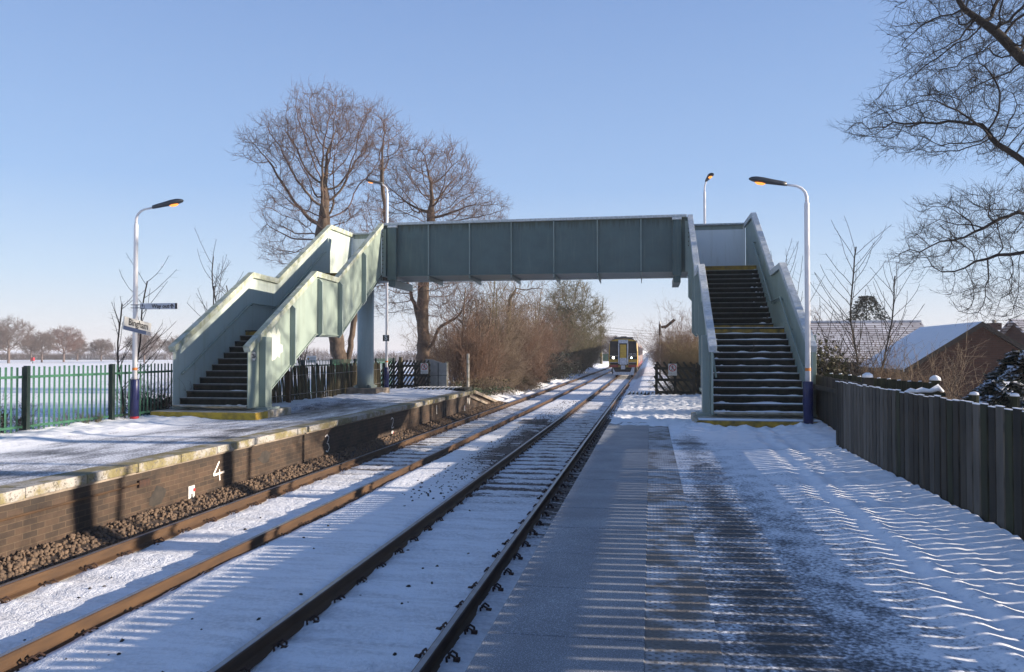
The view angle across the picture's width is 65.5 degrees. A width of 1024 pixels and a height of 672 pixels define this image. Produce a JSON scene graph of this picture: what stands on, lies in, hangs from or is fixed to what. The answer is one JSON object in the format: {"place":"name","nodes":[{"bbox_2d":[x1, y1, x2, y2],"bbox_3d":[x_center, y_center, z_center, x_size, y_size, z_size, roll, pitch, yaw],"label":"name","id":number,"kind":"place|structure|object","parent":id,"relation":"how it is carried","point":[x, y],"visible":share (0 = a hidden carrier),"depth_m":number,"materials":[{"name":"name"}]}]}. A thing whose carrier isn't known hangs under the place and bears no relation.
{"place":"outdoors","nodes":[
{"label":"outdoors","id":0,"kind":"place"},
{"bbox_2d":[0,350,669,431],"bbox_3d":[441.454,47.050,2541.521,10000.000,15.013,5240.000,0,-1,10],"label":"ground","id":1,"kind":"structure","parent":0,"point":[20,364],"depth_m":67.65,"materials":[{"name":"snow"}]},
{"bbox_2d":[0,313,36,362],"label":"park tree","id":2,"kind":"object","parent":1,"relation":"on","point":[7,337],"visible":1,"depth_m":170.81,"materials":[{"name":"plant"}]},
{"bbox_2d":[18,335,39,361],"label":"park tree","id":3,"kind":"object","parent":1,"relation":"on","point":[30,352],"visible":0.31,"depth_m":203.49,"materials":[{"name":"plant"}]},
{"bbox_2d":[26,329,56,361],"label":"park tree","id":4,"kind":"object","parent":1,"relation":"on","point":[41,344],"visible":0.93,"depth_m":186.16,"materials":[{"name":"plant"}]},
{"bbox_2d":[41,325,88,361],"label":"park tree","id":5,"kind":"object","parent":1,"relation":"on","point":[66,338],"visible":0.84,"depth_m":192.97,"materials":[{"name":"plant"}]},
{"bbox_2d":[65,339,89,360],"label":"park tree","id":6,"kind":"object","parent":1,"relation":"on","point":[83,349],"visible":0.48,"depth_m":223.86,"materials":[{"name":"plant"}]},
{"bbox_2d":[0,351,172,359],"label":"hedgerow","id":7,"kind":"object","parent":1,"relation":"on","point":[18,356],"visible":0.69,"depth_m":251.18,"materials":[{"name":"plant"}]},
{"bbox_2d":[86,338,114,360],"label":"park tree","id":8,"kind":"object","parent":1,"relation":"on","point":[97,345],"visible":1,"depth_m":211.03,"materials":[{"name":"plant"}]},
{"bbox_2d":[110,293,150,416],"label":"sapling","id":9,"kind":"object","parent":1,"relation":"on","point":[118,333],"visible":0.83,"depth_m":20.45,"materials":[{"name":"plant"}]},
{"bbox_2d":[122,332,163,362],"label":"park tree","id":10,"kind":"object","parent":1,"relation":"on","point":[144,341],"visible":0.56,"depth_m":181.08,"materials":[{"name":"plant"}]},
{"bbox_2d":[119,253,176,378],"bbox_3d":[-9.552,0.176,21.154,1.467,4.680,1.618,0,-1,10],"label":"sapling","id":11,"kind":"object","parent":1,"relation":"on","point":[142,312],"visible":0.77,"depth_m":21.02,"materials":[{"name":"plant"}]},
{"bbox_2d":[161,333,178,356],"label":"park tree","id":12,"kind":"object","parent":1,"relation":"on","point":[168,342],"visible":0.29,"depth_m":201.05,"materials":[{"name":"plant"}]},
{"bbox_2d":[197,263,227,311],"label":"sapling","id":13,"kind":"object","parent":1,"relation":"on","point":[213,289],"visible":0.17,"depth_m":31.91,"materials":[{"name":"plant"}]},
{"bbox_2d":[187,226,243,316],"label":"sapling","id":14,"kind":"object","parent":1,"relation":"on","point":[214,276],"visible":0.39,"depth_m":32.55,"materials":[{"name":"plant"}]},
{"bbox_2d":[0,388,497,555],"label":"station platform","id":15,"kind":"structure","parent":1,"relation":"on","point":[60,482],"depth_m":13.80,"materials":[{"name":"brick"}]},
{"bbox_2d":[50,404,130,425],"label":"weeds","id":16,"kind":"object","parent":15,"relation":"on","point":[86,421],"visible":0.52,"depth_m":17.46,"materials":[{"name":"brown plant"}]},
{"bbox_2d":[130,199,183,418],"bbox_3d":[-8.283,-0.614,18.573,1.250,5.175,0.236,0,-1,7],"label":"lamp post","id":17,"kind":"object","parent":15,"relation":"on","point":[134,397],"visible":0.97,"depth_m":18.56,"materials":[{"name":"metal"}]},
{"bbox_2d":[123,316,150,335],"bbox_3d":[-8.789,-0.226,18.586,0.124,0.430,1.031,0,-1,10],"label":"station sign","id":18,"kind":"object","parent":17,"relation":"attached to","point":[136,326],"visible":1,"depth_m":18.53,"materials":[{"name":"metal"}]},
{"bbox_2d":[131,303,177,308],"bbox_3d":[-8.314,-0.691,18.533,1.165,0.143,0.132,0,-1,10],"label":"direction sign","id":19,"kind":"object","parent":17,"relation":"attached to","point":[158,305],"visible":1,"depth_m":18.50,"materials":[{"name":"metal"}]},
{"bbox_2d":[115,360,210,414],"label":"evergreen shrub","id":20,"kind":"object","parent":15,"relation":"on","point":[165,404],"visible":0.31,"depth_m":20.11,"materials":[{"name":"green plant"}]},
{"bbox_2d":[0,358,394,433],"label":"palisade fence","id":21,"kind":"object","parent":15,"relation":"on","point":[26,376],"visible":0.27,"depth_m":17.27,"materials":[{"name":"metal"}]},
{"bbox_2d":[286,371,290,402],"bbox_3d":[-6.870,1.609,24.469,0.120,1.050,0.120,0,-1,10],"label":"timber post","id":22,"kind":"object","parent":15,"relation":"on","point":[288,386],"visible":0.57,"depth_m":24.41,"materials":[{"name":"wood"}]},
{"bbox_2d":[272,361,380,402],"bbox_3d":[-6.503,1.656,28.268,0.573,1.410,13.149,0,-1,8],"label":"paling fence","id":23,"kind":"object","parent":15,"relation":"on","point":[341,386],"visible":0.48,"depth_m":27.11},
{"bbox_2d":[366,179,388,386],"bbox_3d":[-5.587,-2.139,33.128,0.960,8.815,0.236,0,-1,0],"label":"lamp post","id":24,"kind":"object","parent":15,"relation":"on","point":[386,375],"visible":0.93,"depth_m":33.06,"materials":[{"name":"metal"}]},
{"bbox_2d":[383,335,388,340],"bbox_3d":[-5.210,0.087,33.062,0.270,0.263,0.164,0,-1,10],"label":"stop sign","id":25,"kind":"object","parent":24,"relation":"attached to","point":[385,337],"visible":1,"depth_m":32.98,"materials":[{"name":"metal"}]},
{"bbox_2d":[398,357,401,388],"bbox_3d":[-4.889,1.661,34.885,0.140,1.470,0.120,0,-1,10],"label":"gate post","id":26,"kind":"object","parent":15,"relation":"on","point":[400,361],"visible":0.56,"depth_m":34.83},
{"bbox_2d":[381,361,398,388],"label":"trellis gate","id":27,"kind":"structure","parent":26,"relation":"attached to","point":[394,375],"depth_m":34.93,"materials":[{"name":"wood"}]},
{"bbox_2d":[399,360,430,387],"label":"trellis gate","id":28,"kind":"structure","parent":26,"relation":"attached to","point":[415,374],"depth_m":34.64,"materials":[{"name":"wood"}]},
{"bbox_2d":[421,363,427,373],"bbox_3d":[-3.795,1.407,34.468,0.330,0.462,0.018,0,-1,10],"label":"prohibition sign","id":29,"kind":"object","parent":28,"relation":"attached to","point":[424,368],"visible":1,"depth_m":34.46,"materials":[{"name":"metal"}]},
{"bbox_2d":[426,359,447,386],"bbox_3d":[-3.308,1.953,35.008,0.990,1.890,0.145,0,-1,10],"label":"metal cabinet","id":30,"kind":"object","parent":15,"relation":"on","point":[439,374],"visible":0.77,"depth_m":34.94,"materials":[{"name":"metal"}]},
{"bbox_2d":[413,386,471,390],"bbox_3d":[-2.945,2.221,33.556,2.300,0.155,1.410,0,-1,10],"label":"trespass guard","id":31,"kind":"object","parent":15,"relation":"on","point":[458,388],"visible":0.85,"depth_m":33.09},
{"bbox_2d":[467,354,468,386],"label":"marker post","id":32,"kind":"object","parent":15,"relation":"on","point":[467,370],"visible":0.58,"depth_m":34.97,"materials":[{"name":"concrete"}]},
{"bbox_2d":[297,337,315,364],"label":"sapling","id":33,"kind":"object","parent":1,"relation":"on","point":[304,357],"visible":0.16,"depth_m":63.74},
{"bbox_2d":[307,356,316,381],"bbox_3d":[-14.679,2.563,58.370,0.760,2.220,0.105,0,-1,10],"label":"notice board","id":34,"kind":"object","parent":1,"relation":"on","point":[310,358],"visible":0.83,"depth_m":58.33,"materials":[{"name":"white paint"}]},
{"bbox_2d":[229,71,417,385],"bbox_3d":[-10.976,-5.953,46.804,9.751,18.672,10.192,1,-1,-35],"label":"bare tree","id":35,"kind":"object","parent":1,"relation":"on","point":[337,349],"visible":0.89,"depth_m":46.13,"materials":[{"name":"brown plant"}]},
{"bbox_2d":[297,347,437,361],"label":"hedgerow","id":36,"kind":"object","parent":1,"relation":"on","point":[391,356],"visible":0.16,"depth_m":206.12,"materials":[{"name":"plant"}]},
{"bbox_2d":[357,129,511,384],"bbox_3d":[-5.055,-4.872,49.781,10.127,16.634,7.693,0,-1,-14],"label":"bare tree","id":37,"kind":"object","parent":1,"relation":"on","point":[421,308],"visible":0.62,"depth_m":49.36,"materials":[{"name":"brown plant"}]},
{"bbox_2d":[391,295,503,380],"bbox_3d":[-4.598,0.257,57.196,9.781,6.627,9.434,0,-1,10],"label":"bare bush","id":38,"kind":"object","parent":1,"relation":"on","point":[431,354],"visible":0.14,"depth_m":56.40,"materials":[{"name":"plant"}]},
{"bbox_2d":[407,282,519,384],"bbox_3d":[-3.182,-0.396,43.838,6.833,7.388,7.426,0,-1,10],"label":"bare bush","id":39,"kind":"object","parent":1,"relation":"on","point":[481,355],"visible":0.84,"depth_m":43.63,"materials":[{"name":"plant"}]},
{"bbox_2d":[442,282,492,383],"bbox_3d":[-2.478,-0.171,44.199,2.880,6.917,2.893,0,-1,10],"label":"sapling","id":40,"kind":"object","parent":1,"relation":"on","point":[471,309],"visible":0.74,"depth_m":44.23,"materials":[{"name":"brown plant"}]},
{"bbox_2d":[463,286,503,361],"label":"sapling","id":41,"kind":"object","parent":1,"relation":"on","point":[483,319],"visible":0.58,"depth_m":47.85,"materials":[{"name":"brown plant"}]},
{"bbox_2d":[448,370,528,396],"bbox_3d":[-1.812,2.556,42.583,5.930,1.632,5.594,0,-1,10],"label":"bramble patch","id":42,"kind":"object","parent":1,"relation":"on","point":[490,387],"visible":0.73,"depth_m":42.27,"materials":[{"name":"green plant"}]},
{"bbox_2d":[473,281,519,349],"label":"sapling","id":43,"kind":"object","parent":1,"relation":"on","point":[498,307],"visible":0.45,"depth_m":50.58,"materials":[{"name":"plant"}]},
{"bbox_2d":[479,334,533,390],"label":"bare bush","id":44,"kind":"object","parent":1,"relation":"on","point":[516,370],"visible":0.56,"depth_m":48.43,"materials":[{"name":"plant"}]},
{"bbox_2d":[460,280,552,343],"bbox_3d":[-0.265,-0.935,58.070,7.231,9.032,6.042,0,-1,10],"label":"bare tree","id":45,"kind":"object","parent":1,"relation":"on","point":[517,293],"visible":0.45,"depth_m":57.77,"materials":[{"name":"plant"}]},
{"bbox_2d":[497,288,526,349],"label":"sapling","id":46,"kind":"object","parent":1,"relation":"on","point":[513,314],"visible":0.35,"depth_m":57.62,"materials":[{"name":"brown plant"}]},
{"bbox_2d":[447,281,587,380],"bbox_3d":[-0.563,-0.954,51.316,7.794,8.809,10.026,-1,-1,31],"label":"bare bush","id":47,"kind":"object","parent":1,"relation":"on","point":[509,336],"visible":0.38,"depth_m":50.62,"materials":[{"name":"plant"}]},
{"bbox_2d":[457,296,583,369],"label":"bare bush","id":48,"kind":"object","parent":1,"relation":"on","point":[545,336],"visible":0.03,"depth_m":66.72,"materials":[{"name":"plant"}]},
{"bbox_2d":[514,373,548,390],"bbox_3d":[0.252,2.811,50.604,3.923,1.756,3.696,-1,-1,33],"label":"bramble patch","id":49,"kind":"object","parent":1,"relation":"on","point":[530,385],"visible":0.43,"depth_m":50.12,"materials":[{"name":"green plant"}]},
{"bbox_2d":[478,280,587,375],"bbox_3d":[0.996,-1.014,61.670,9.634,9.341,10.574,0,-1,10],"label":"bare bush","id":50,"kind":"object","parent":1,"relation":"on","point":[533,346],"visible":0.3,"depth_m":61.02,"materials":[{"name":"plant"}]},
{"bbox_2d":[517,356,552,384],"bbox_3d":[1.056,2.411,56.496,4.273,2.337,4.949,0,-1,10],"label":"bramble patch","id":51,"kind":"object","parent":1,"relation":"on","point":[539,374],"visible":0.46,"depth_m":55.93,"materials":[{"name":"orange plant"}]},
{"bbox_2d":[528,289,550,361],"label":"sapling","id":52,"kind":"object","parent":1,"relation":"on","point":[539,311],"visible":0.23,"depth_m":65.23,"materials":[{"name":"plant"}]},
{"bbox_2d":[541,366,559,382],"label":"evergreen bush","id":53,"kind":"object","parent":1,"relation":"on","point":[550,378],"visible":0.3,"depth_m":62.04,"materials":[{"name":"green plant"}]},
{"bbox_2d":[531,309,584,369],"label":"bare bush","id":54,"kind":"object","parent":1,"relation":"on","point":[557,347],"visible":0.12,"depth_m":76.54,"materials":[{"name":"plant"}]},
{"bbox_2d":[545,349,582,378],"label":"evergreen bush","id":55,"kind":"object","parent":1,"relation":"on","point":[562,368],"visible":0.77,"depth_m":70.69,"materials":[{"name":"green plant"}]},
{"bbox_2d":[525,299,611,373],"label":"bare bush","id":56,"kind":"object","parent":1,"relation":"on","point":[582,352],"visible":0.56,"depth_m":88.35,"materials":[{"name":"plant"}]},
{"bbox_2d":[532,280,613,369],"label":"ivy tree","id":57,"kind":"object","parent":1,"relation":"on","point":[568,303],"visible":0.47,"depth_m":92.27,"materials":[{"name":"green plant"}]},
{"bbox_2d":[558,347,606,370],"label":"bare bush","id":58,"kind":"object","parent":1,"relation":"on","point":[590,360],"visible":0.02,"depth_m":99.39,"materials":[{"name":"plant"}]},
{"bbox_2d":[572,317,611,367],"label":"bare bush","id":59,"kind":"object","parent":1,"relation":"on","point":[591,340],"visible":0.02,"depth_m":109.11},
{"bbox_2d":[589,341,606,367],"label":"bare bush","id":60,"kind":"object","parent":1,"relation":"on","point":[596,358],"visible":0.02,"depth_m":117.28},
{"bbox_2d":[603,353,607,360],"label":"shed","id":61,"kind":"structure","parent":1,"relation":"on","point":[605,357],"depth_m":188.91,"materials":[{"name":"grey paint"}]},
{"bbox_2d":[599,333,615,360],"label":"park tree","id":62,"kind":"object","parent":1,"relation":"on","point":[606,347],"visible":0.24,"depth_m":188.13,"materials":[{"name":"plant"}]},
{"bbox_2d":[643,336,668,364],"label":"bare bush","id":63,"kind":"object","parent":1,"relation":"on","point":[652,350],"visible":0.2,"depth_m":123.00,"materials":[{"name":"plant"}]},
{"bbox_2d":[643,327,677,373],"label":"bare bush","id":64,"kind":"object","parent":1,"relation":"on","point":[657,349],"visible":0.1,"depth_m":82.84,"materials":[{"name":"plant"}]},
{"bbox_2d":[623,299,698,377],"bbox_3d":[10.316,0.159,50.949,6.863,6.564,7.151,0,-1,10],"label":"bare bush","id":65,"kind":"object","parent":1,"relation":"on","point":[687,335],"visible":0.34,"depth_m":50.71,"materials":[{"name":"plant"}]},
{"bbox_2d":[646,323,690,375],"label":"bare bush","id":66,"kind":"object","parent":1,"relation":"on","point":[670,340],"visible":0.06,"depth_m":62.37,"materials":[{"name":"plant"}]},
{"bbox_2d":[643,373,700,394],"bbox_3d":[8.854,2.426,41.152,4.052,1.594,3.411,-1,-2,42],"label":"bramble patch","id":67,"kind":"object","parent":1,"relation":"on","point":[685,387],"visible":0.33,"depth_m":40.67,"materials":[{"name":"brown plant"}]},
{"bbox_2d":[652,319,700,389],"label":"bare bush","id":68,"kind":"object","parent":1,"relation":"on","point":[692,357],"visible":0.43,"depth_m":44.58,"materials":[{"name":"brown plant"}]},
{"bbox_2d":[703,173,713,223],"bbox_3d":[7.740,-2.063,31.419,0.236,8.595,0.960,0,-1,-5],"label":"lamp post","id":69,"kind":"object","parent":1,"relation":"on","point":[709,176],"visible":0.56,"depth_m":31.81,"materials":[{"name":"metal"}]},
{"bbox_2d":[465,394,1023,671],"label":"station platform","id":70,"kind":"structure","parent":1,"relation":"on","point":[675,538],"depth_m":5.89,"materials":[{"name":"concrete"}]},
{"bbox_2d":[150,212,824,427],"bbox_3d":[0.002,-1.016,23.879,15.640,6.395,12.776,0,-1,10],"label":"footbridge","id":71,"kind":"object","parent":70,"relation":"on","point":[242,344],"visible":0.97,"depth_m":24.38,"materials":[{"name":"green paint"}]},
{"bbox_2d":[625,391,653,395],"bbox_3d":[4.893,2.218,30.444,1.070,0.155,1.260,0,-1,10],"label":"trespass guard","id":72,"kind":"object","parent":70,"relation":"attached to","point":[637,393],"visible":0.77,"depth_m":30.00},
{"bbox_2d":[695,362,701,393],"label":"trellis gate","id":73,"kind":"structure","parent":70,"relation":"on","point":[698,375],"depth_m":29.33,"materials":[{"name":"wood"}]},
{"bbox_2d":[749,176,813,423],"bbox_3d":[5.500,-0.705,16.293,1.229,5.185,0.252,0,-1,10],"label":"lamp post","id":74,"kind":"object","parent":70,"relation":"on","point":[808,415],"visible":0.93,"depth_m":16.14,"materials":[{"name":"metal"}]},
{"bbox_2d":[813,373,873,429],"bbox_3d":[6.330,1.480,15.660,0.295,1.650,5.838,0,-1,10],"label":"board fence","id":75,"kind":"object","parent":70,"relation":"on","point":[824,387],"visible":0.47,"depth_m":16.03,"materials":[{"name":"wood"}]},
{"bbox_2d":[835,381,1023,540],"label":"board fence","id":76,"kind":"object","parent":70,"relation":"on","point":[965,455],"visible":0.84,"depth_m":8.23,"materials":[{"name":"wood"}]},
{"bbox_2d":[760,240,854,366],"bbox_3d":[8.710,0.096,23.702,2.677,6.148,2.147,0,-1,19],"label":"sapling","id":77,"kind":"object","parent":1,"relation":"on","point":[812,297],"visible":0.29,"depth_m":23.74,"materials":[{"name":"plant"}]},
{"bbox_2d":[750,323,902,376],"bbox_3d":[7.730,1.142,20.696,4.556,3.964,4.036,0,-1,10],"label":"evergreen shrub","id":78,"kind":"object","parent":1,"relation":"on","point":[843,370],"visible":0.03,"depth_m":20.21,"materials":[{"name":"green plant"}]},
{"bbox_2d":[804,305,861,320],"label":"bare tree","id":79,"kind":"object","parent":1,"relation":"on","point":[826,320],"visible":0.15,"depth_m":75.61,"materials":[{"name":"plant"}]},
{"bbox_2d":[810,216,896,375],"bbox_3d":[9.796,-0.141,22.877,2.331,6.585,2.594,-1,-1,29],"label":"sapling","id":80,"kind":"object","parent":1,"relation":"on","point":[850,304],"visible":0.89,"depth_m":22.80,"materials":[{"name":"plant"}]},
{"bbox_2d":[810,320,923,374],"bbox_3d":[17.888,1.509,41.469,6.450,4.641,7.320,0,-1,10],"label":"bungalow","id":81,"kind":"object","parent":1,"relation":"on","point":[914,325],"visible":0.13,"depth_m":40.46,"materials":[{"name":"tile"}]},
{"bbox_2d":[846,295,891,319],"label":"conifer","id":82,"kind":"object","parent":1,"relation":"on","point":[866,298],"visible":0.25,"depth_m":70.18,"materials":[{"name":"green plant"}]},
{"bbox_2d":[825,373,945,395],"bbox_3d":[7.448,1.696,16.216,0.740,1.840,2.498,1,-2,-45],"label":"garden fence","id":83,"kind":"object","parent":1,"relation":"on","point":[932,387],"visible":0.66,"depth_m":16.06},
{"bbox_2d":[848,254,923,377],"bbox_3d":[10.911,0.363,23.512,2.225,5.604,2.234,0,-1,10],"label":"sapling","id":84,"kind":"object","parent":1,"relation":"on","point":[892,309],"visible":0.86,"depth_m":23.40,"materials":[{"name":"plant"}]},
{"bbox_2d":[868,338,909,377],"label":"bare bush","id":85,"kind":"object","parent":1,"relation":"on","point":[892,362],"depth_m":19.96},
{"bbox_2d":[817,355,963,392],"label":"bare bush","id":86,"kind":"object","parent":1,"relation":"on","point":[908,374],"visible":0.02,"depth_m":19.69,"materials":[{"name":"plant"}]},
{"bbox_2d":[830,325,971,391],"bbox_3d":[10.048,1.357,21.113,3.633,3.533,3.798,0,-1,10],"label":"bare bush","id":87,"kind":"object","parent":1,"relation":"on","point":[880,372],"visible":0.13,"depth_m":20.93,"materials":[{"name":"plant"}]},
{"bbox_2d":[825,0,1023,334],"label":"bare tree","id":88,"kind":"object","parent":1,"relation":"on","point":[1007,43],"visible":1,"depth_m":18.04,"materials":[{"name":"plant"}]},
{"bbox_2d":[875,323,990,399],"bbox_3d":[10.457,1.214,19.969,3.331,3.780,3.653,0,-1,10],"label":"bare bush","id":89,"kind":"object","parent":1,"relation":"on","point":[918,379],"visible":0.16,"depth_m":19.72,"materials":[{"name":"plant"}]},
{"bbox_2d":[855,321,1023,399],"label":"brick house","id":90,"kind":"structure","parent":1,"relation":"on","point":[997,346],"depth_m":27.76,"materials":[{"name":"brown brick"}]},
{"bbox_2d":[907,351,984,399],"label":"bare bush","id":91,"kind":"object","parent":1,"relation":"on","point":[951,393],"visible":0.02,"depth_m":18.53,"materials":[{"name":"plant"}]},
{"bbox_2d":[969,392,978,402],"bbox_3d":[5.879,1.651,10.112,0.111,1.882,0.111,-1,-1,32],"label":"garden post","id":92,"kind":"object","parent":1,"relation":"on","point":[973,396],"visible":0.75,"depth_m":10.09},
{"bbox_2d":[960,379,1023,410],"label":"conifer","id":93,"kind":"object","parent":1,"relation":"on","point":[995,392],"visible":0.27,"depth_m":13.94,"materials":[{"name":"green plant"}]},
{"bbox_2d":[987,320,1001,330],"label":"house","id":94,"kind":"structure","parent":1,"relation":"on","point":[993,325],"depth_m":49.41,"materials":[{"name":"red brick"}]},
{"bbox_2d":[982,348,1023,385],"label":"conifer","id":95,"kind":"object","parent":1,"relation":"on","point":[1011,367],"visible":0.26,"depth_m":15.89,"materials":[{"name":"green plant"}]},
{"bbox_2d":[1000,319,1023,344],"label":"house","id":96,"kind":"structure","parent":1,"relation":"on","point":[1008,329],"depth_m":35.25,"materials":[{"name":"tile"}]},
{"bbox_2d":[1009,393,1019,408],"bbox_3d":[6.344,1.655,10.031,0.111,1.870,0.111,-1,-1,32],"label":"garden post","id":97,"kind":"object","parent":1,"relation":"on","point":[1014,399],"visible":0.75,"depth_m":10.00,"materials":[{"name":"wood"}]},
{"bbox_2d":[0,354,670,671],"bbox_3d":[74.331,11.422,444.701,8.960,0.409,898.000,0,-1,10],"label":"trackbed","id":98,"kind":"structure","parent":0,"point":[375,625],"depth_m":9.18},
{"bbox_2d":[0,400,507,584],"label":"ballast","id":99,"kind":"structure","parent":98,"relation":"on","point":[18,568],"depth_m":12.13,"materials":[{"name":"gravel"}]},
{"bbox_2d":[0,354,645,671],"bbox_3d":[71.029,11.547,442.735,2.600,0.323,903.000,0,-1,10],"label":"railway track","id":100,"kind":"structure","parent":98,"relation":"on","point":[25,654],"depth_m":10.15,"materials":[{"name":"metal"}]},
{"bbox_2d":[16,389,631,671],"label":"track stones","id":101,"kind":"object","parent":98,"relation":"on","point":[258,618],"visible":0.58,"depth_m":17.13,"materials":[{"name":"gravel"}]},
{"bbox_2d":[207,356,644,671],"bbox_3d":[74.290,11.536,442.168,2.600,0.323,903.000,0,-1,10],"label":"railway track","id":102,"kind":"structure","parent":98,"relation":"on","point":[251,654],"depth_m":8.77,"materials":[{"name":"metal"}]},
{"bbox_2d":[609,336,642,376],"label":"passenger train","id":103,"kind":"object","parent":102,"relation":"on","point":[623,360],"visible":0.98,"depth_m":74.22,"materials":[{"name":"yellow metal"}]},
{"bbox_2d":[658,319,674,376],"bbox_3d":[12.172,1.093,62.735,1.413,4.937,0.275,0,-1,22],"label":"semaphore signal","id":104,"kind":"object","parent":98,"relation":"on","point":[670,322],"visible":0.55,"depth_m":62.85,"materials":[{"name":"paint"}]},
{"bbox_2d":[0,0,1023,350],"label":"sky","id":105,"kind":"structure","parent":0,"point":[111,111],"materials":[{"name":"blue"}]},
{"bbox_2d":[653,361,696,394],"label":"trellis gate","id":106,"kind":"structure","parent":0,"point":[675,379],"depth_m":29.36,"materials":[{"name":"wood"}]},
{"bbox_2d":[668,364,676,375],"bbox_3d":[5.913,1.241,29.323,0.310,0.434,0.018,0,-1,10],"label":"prohibition sign","id":107,"kind":"object","parent":106,"relation":"attached to","point":[672,369],"visible":1,"depth_m":29.32,"materials":[{"name":"metal"}]},
{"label":"telegraph pole","id":108,"kind":"object","parent":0,"visible":0},
{"bbox_2d":[606,327,661,339],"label":"overhead wires","id":109,"kind":"object","parent":108,"relation":"attached to","point":[631,332],"visible":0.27,"depth_m":150.27,"materials":[{"name":"black paint"}]}
]}

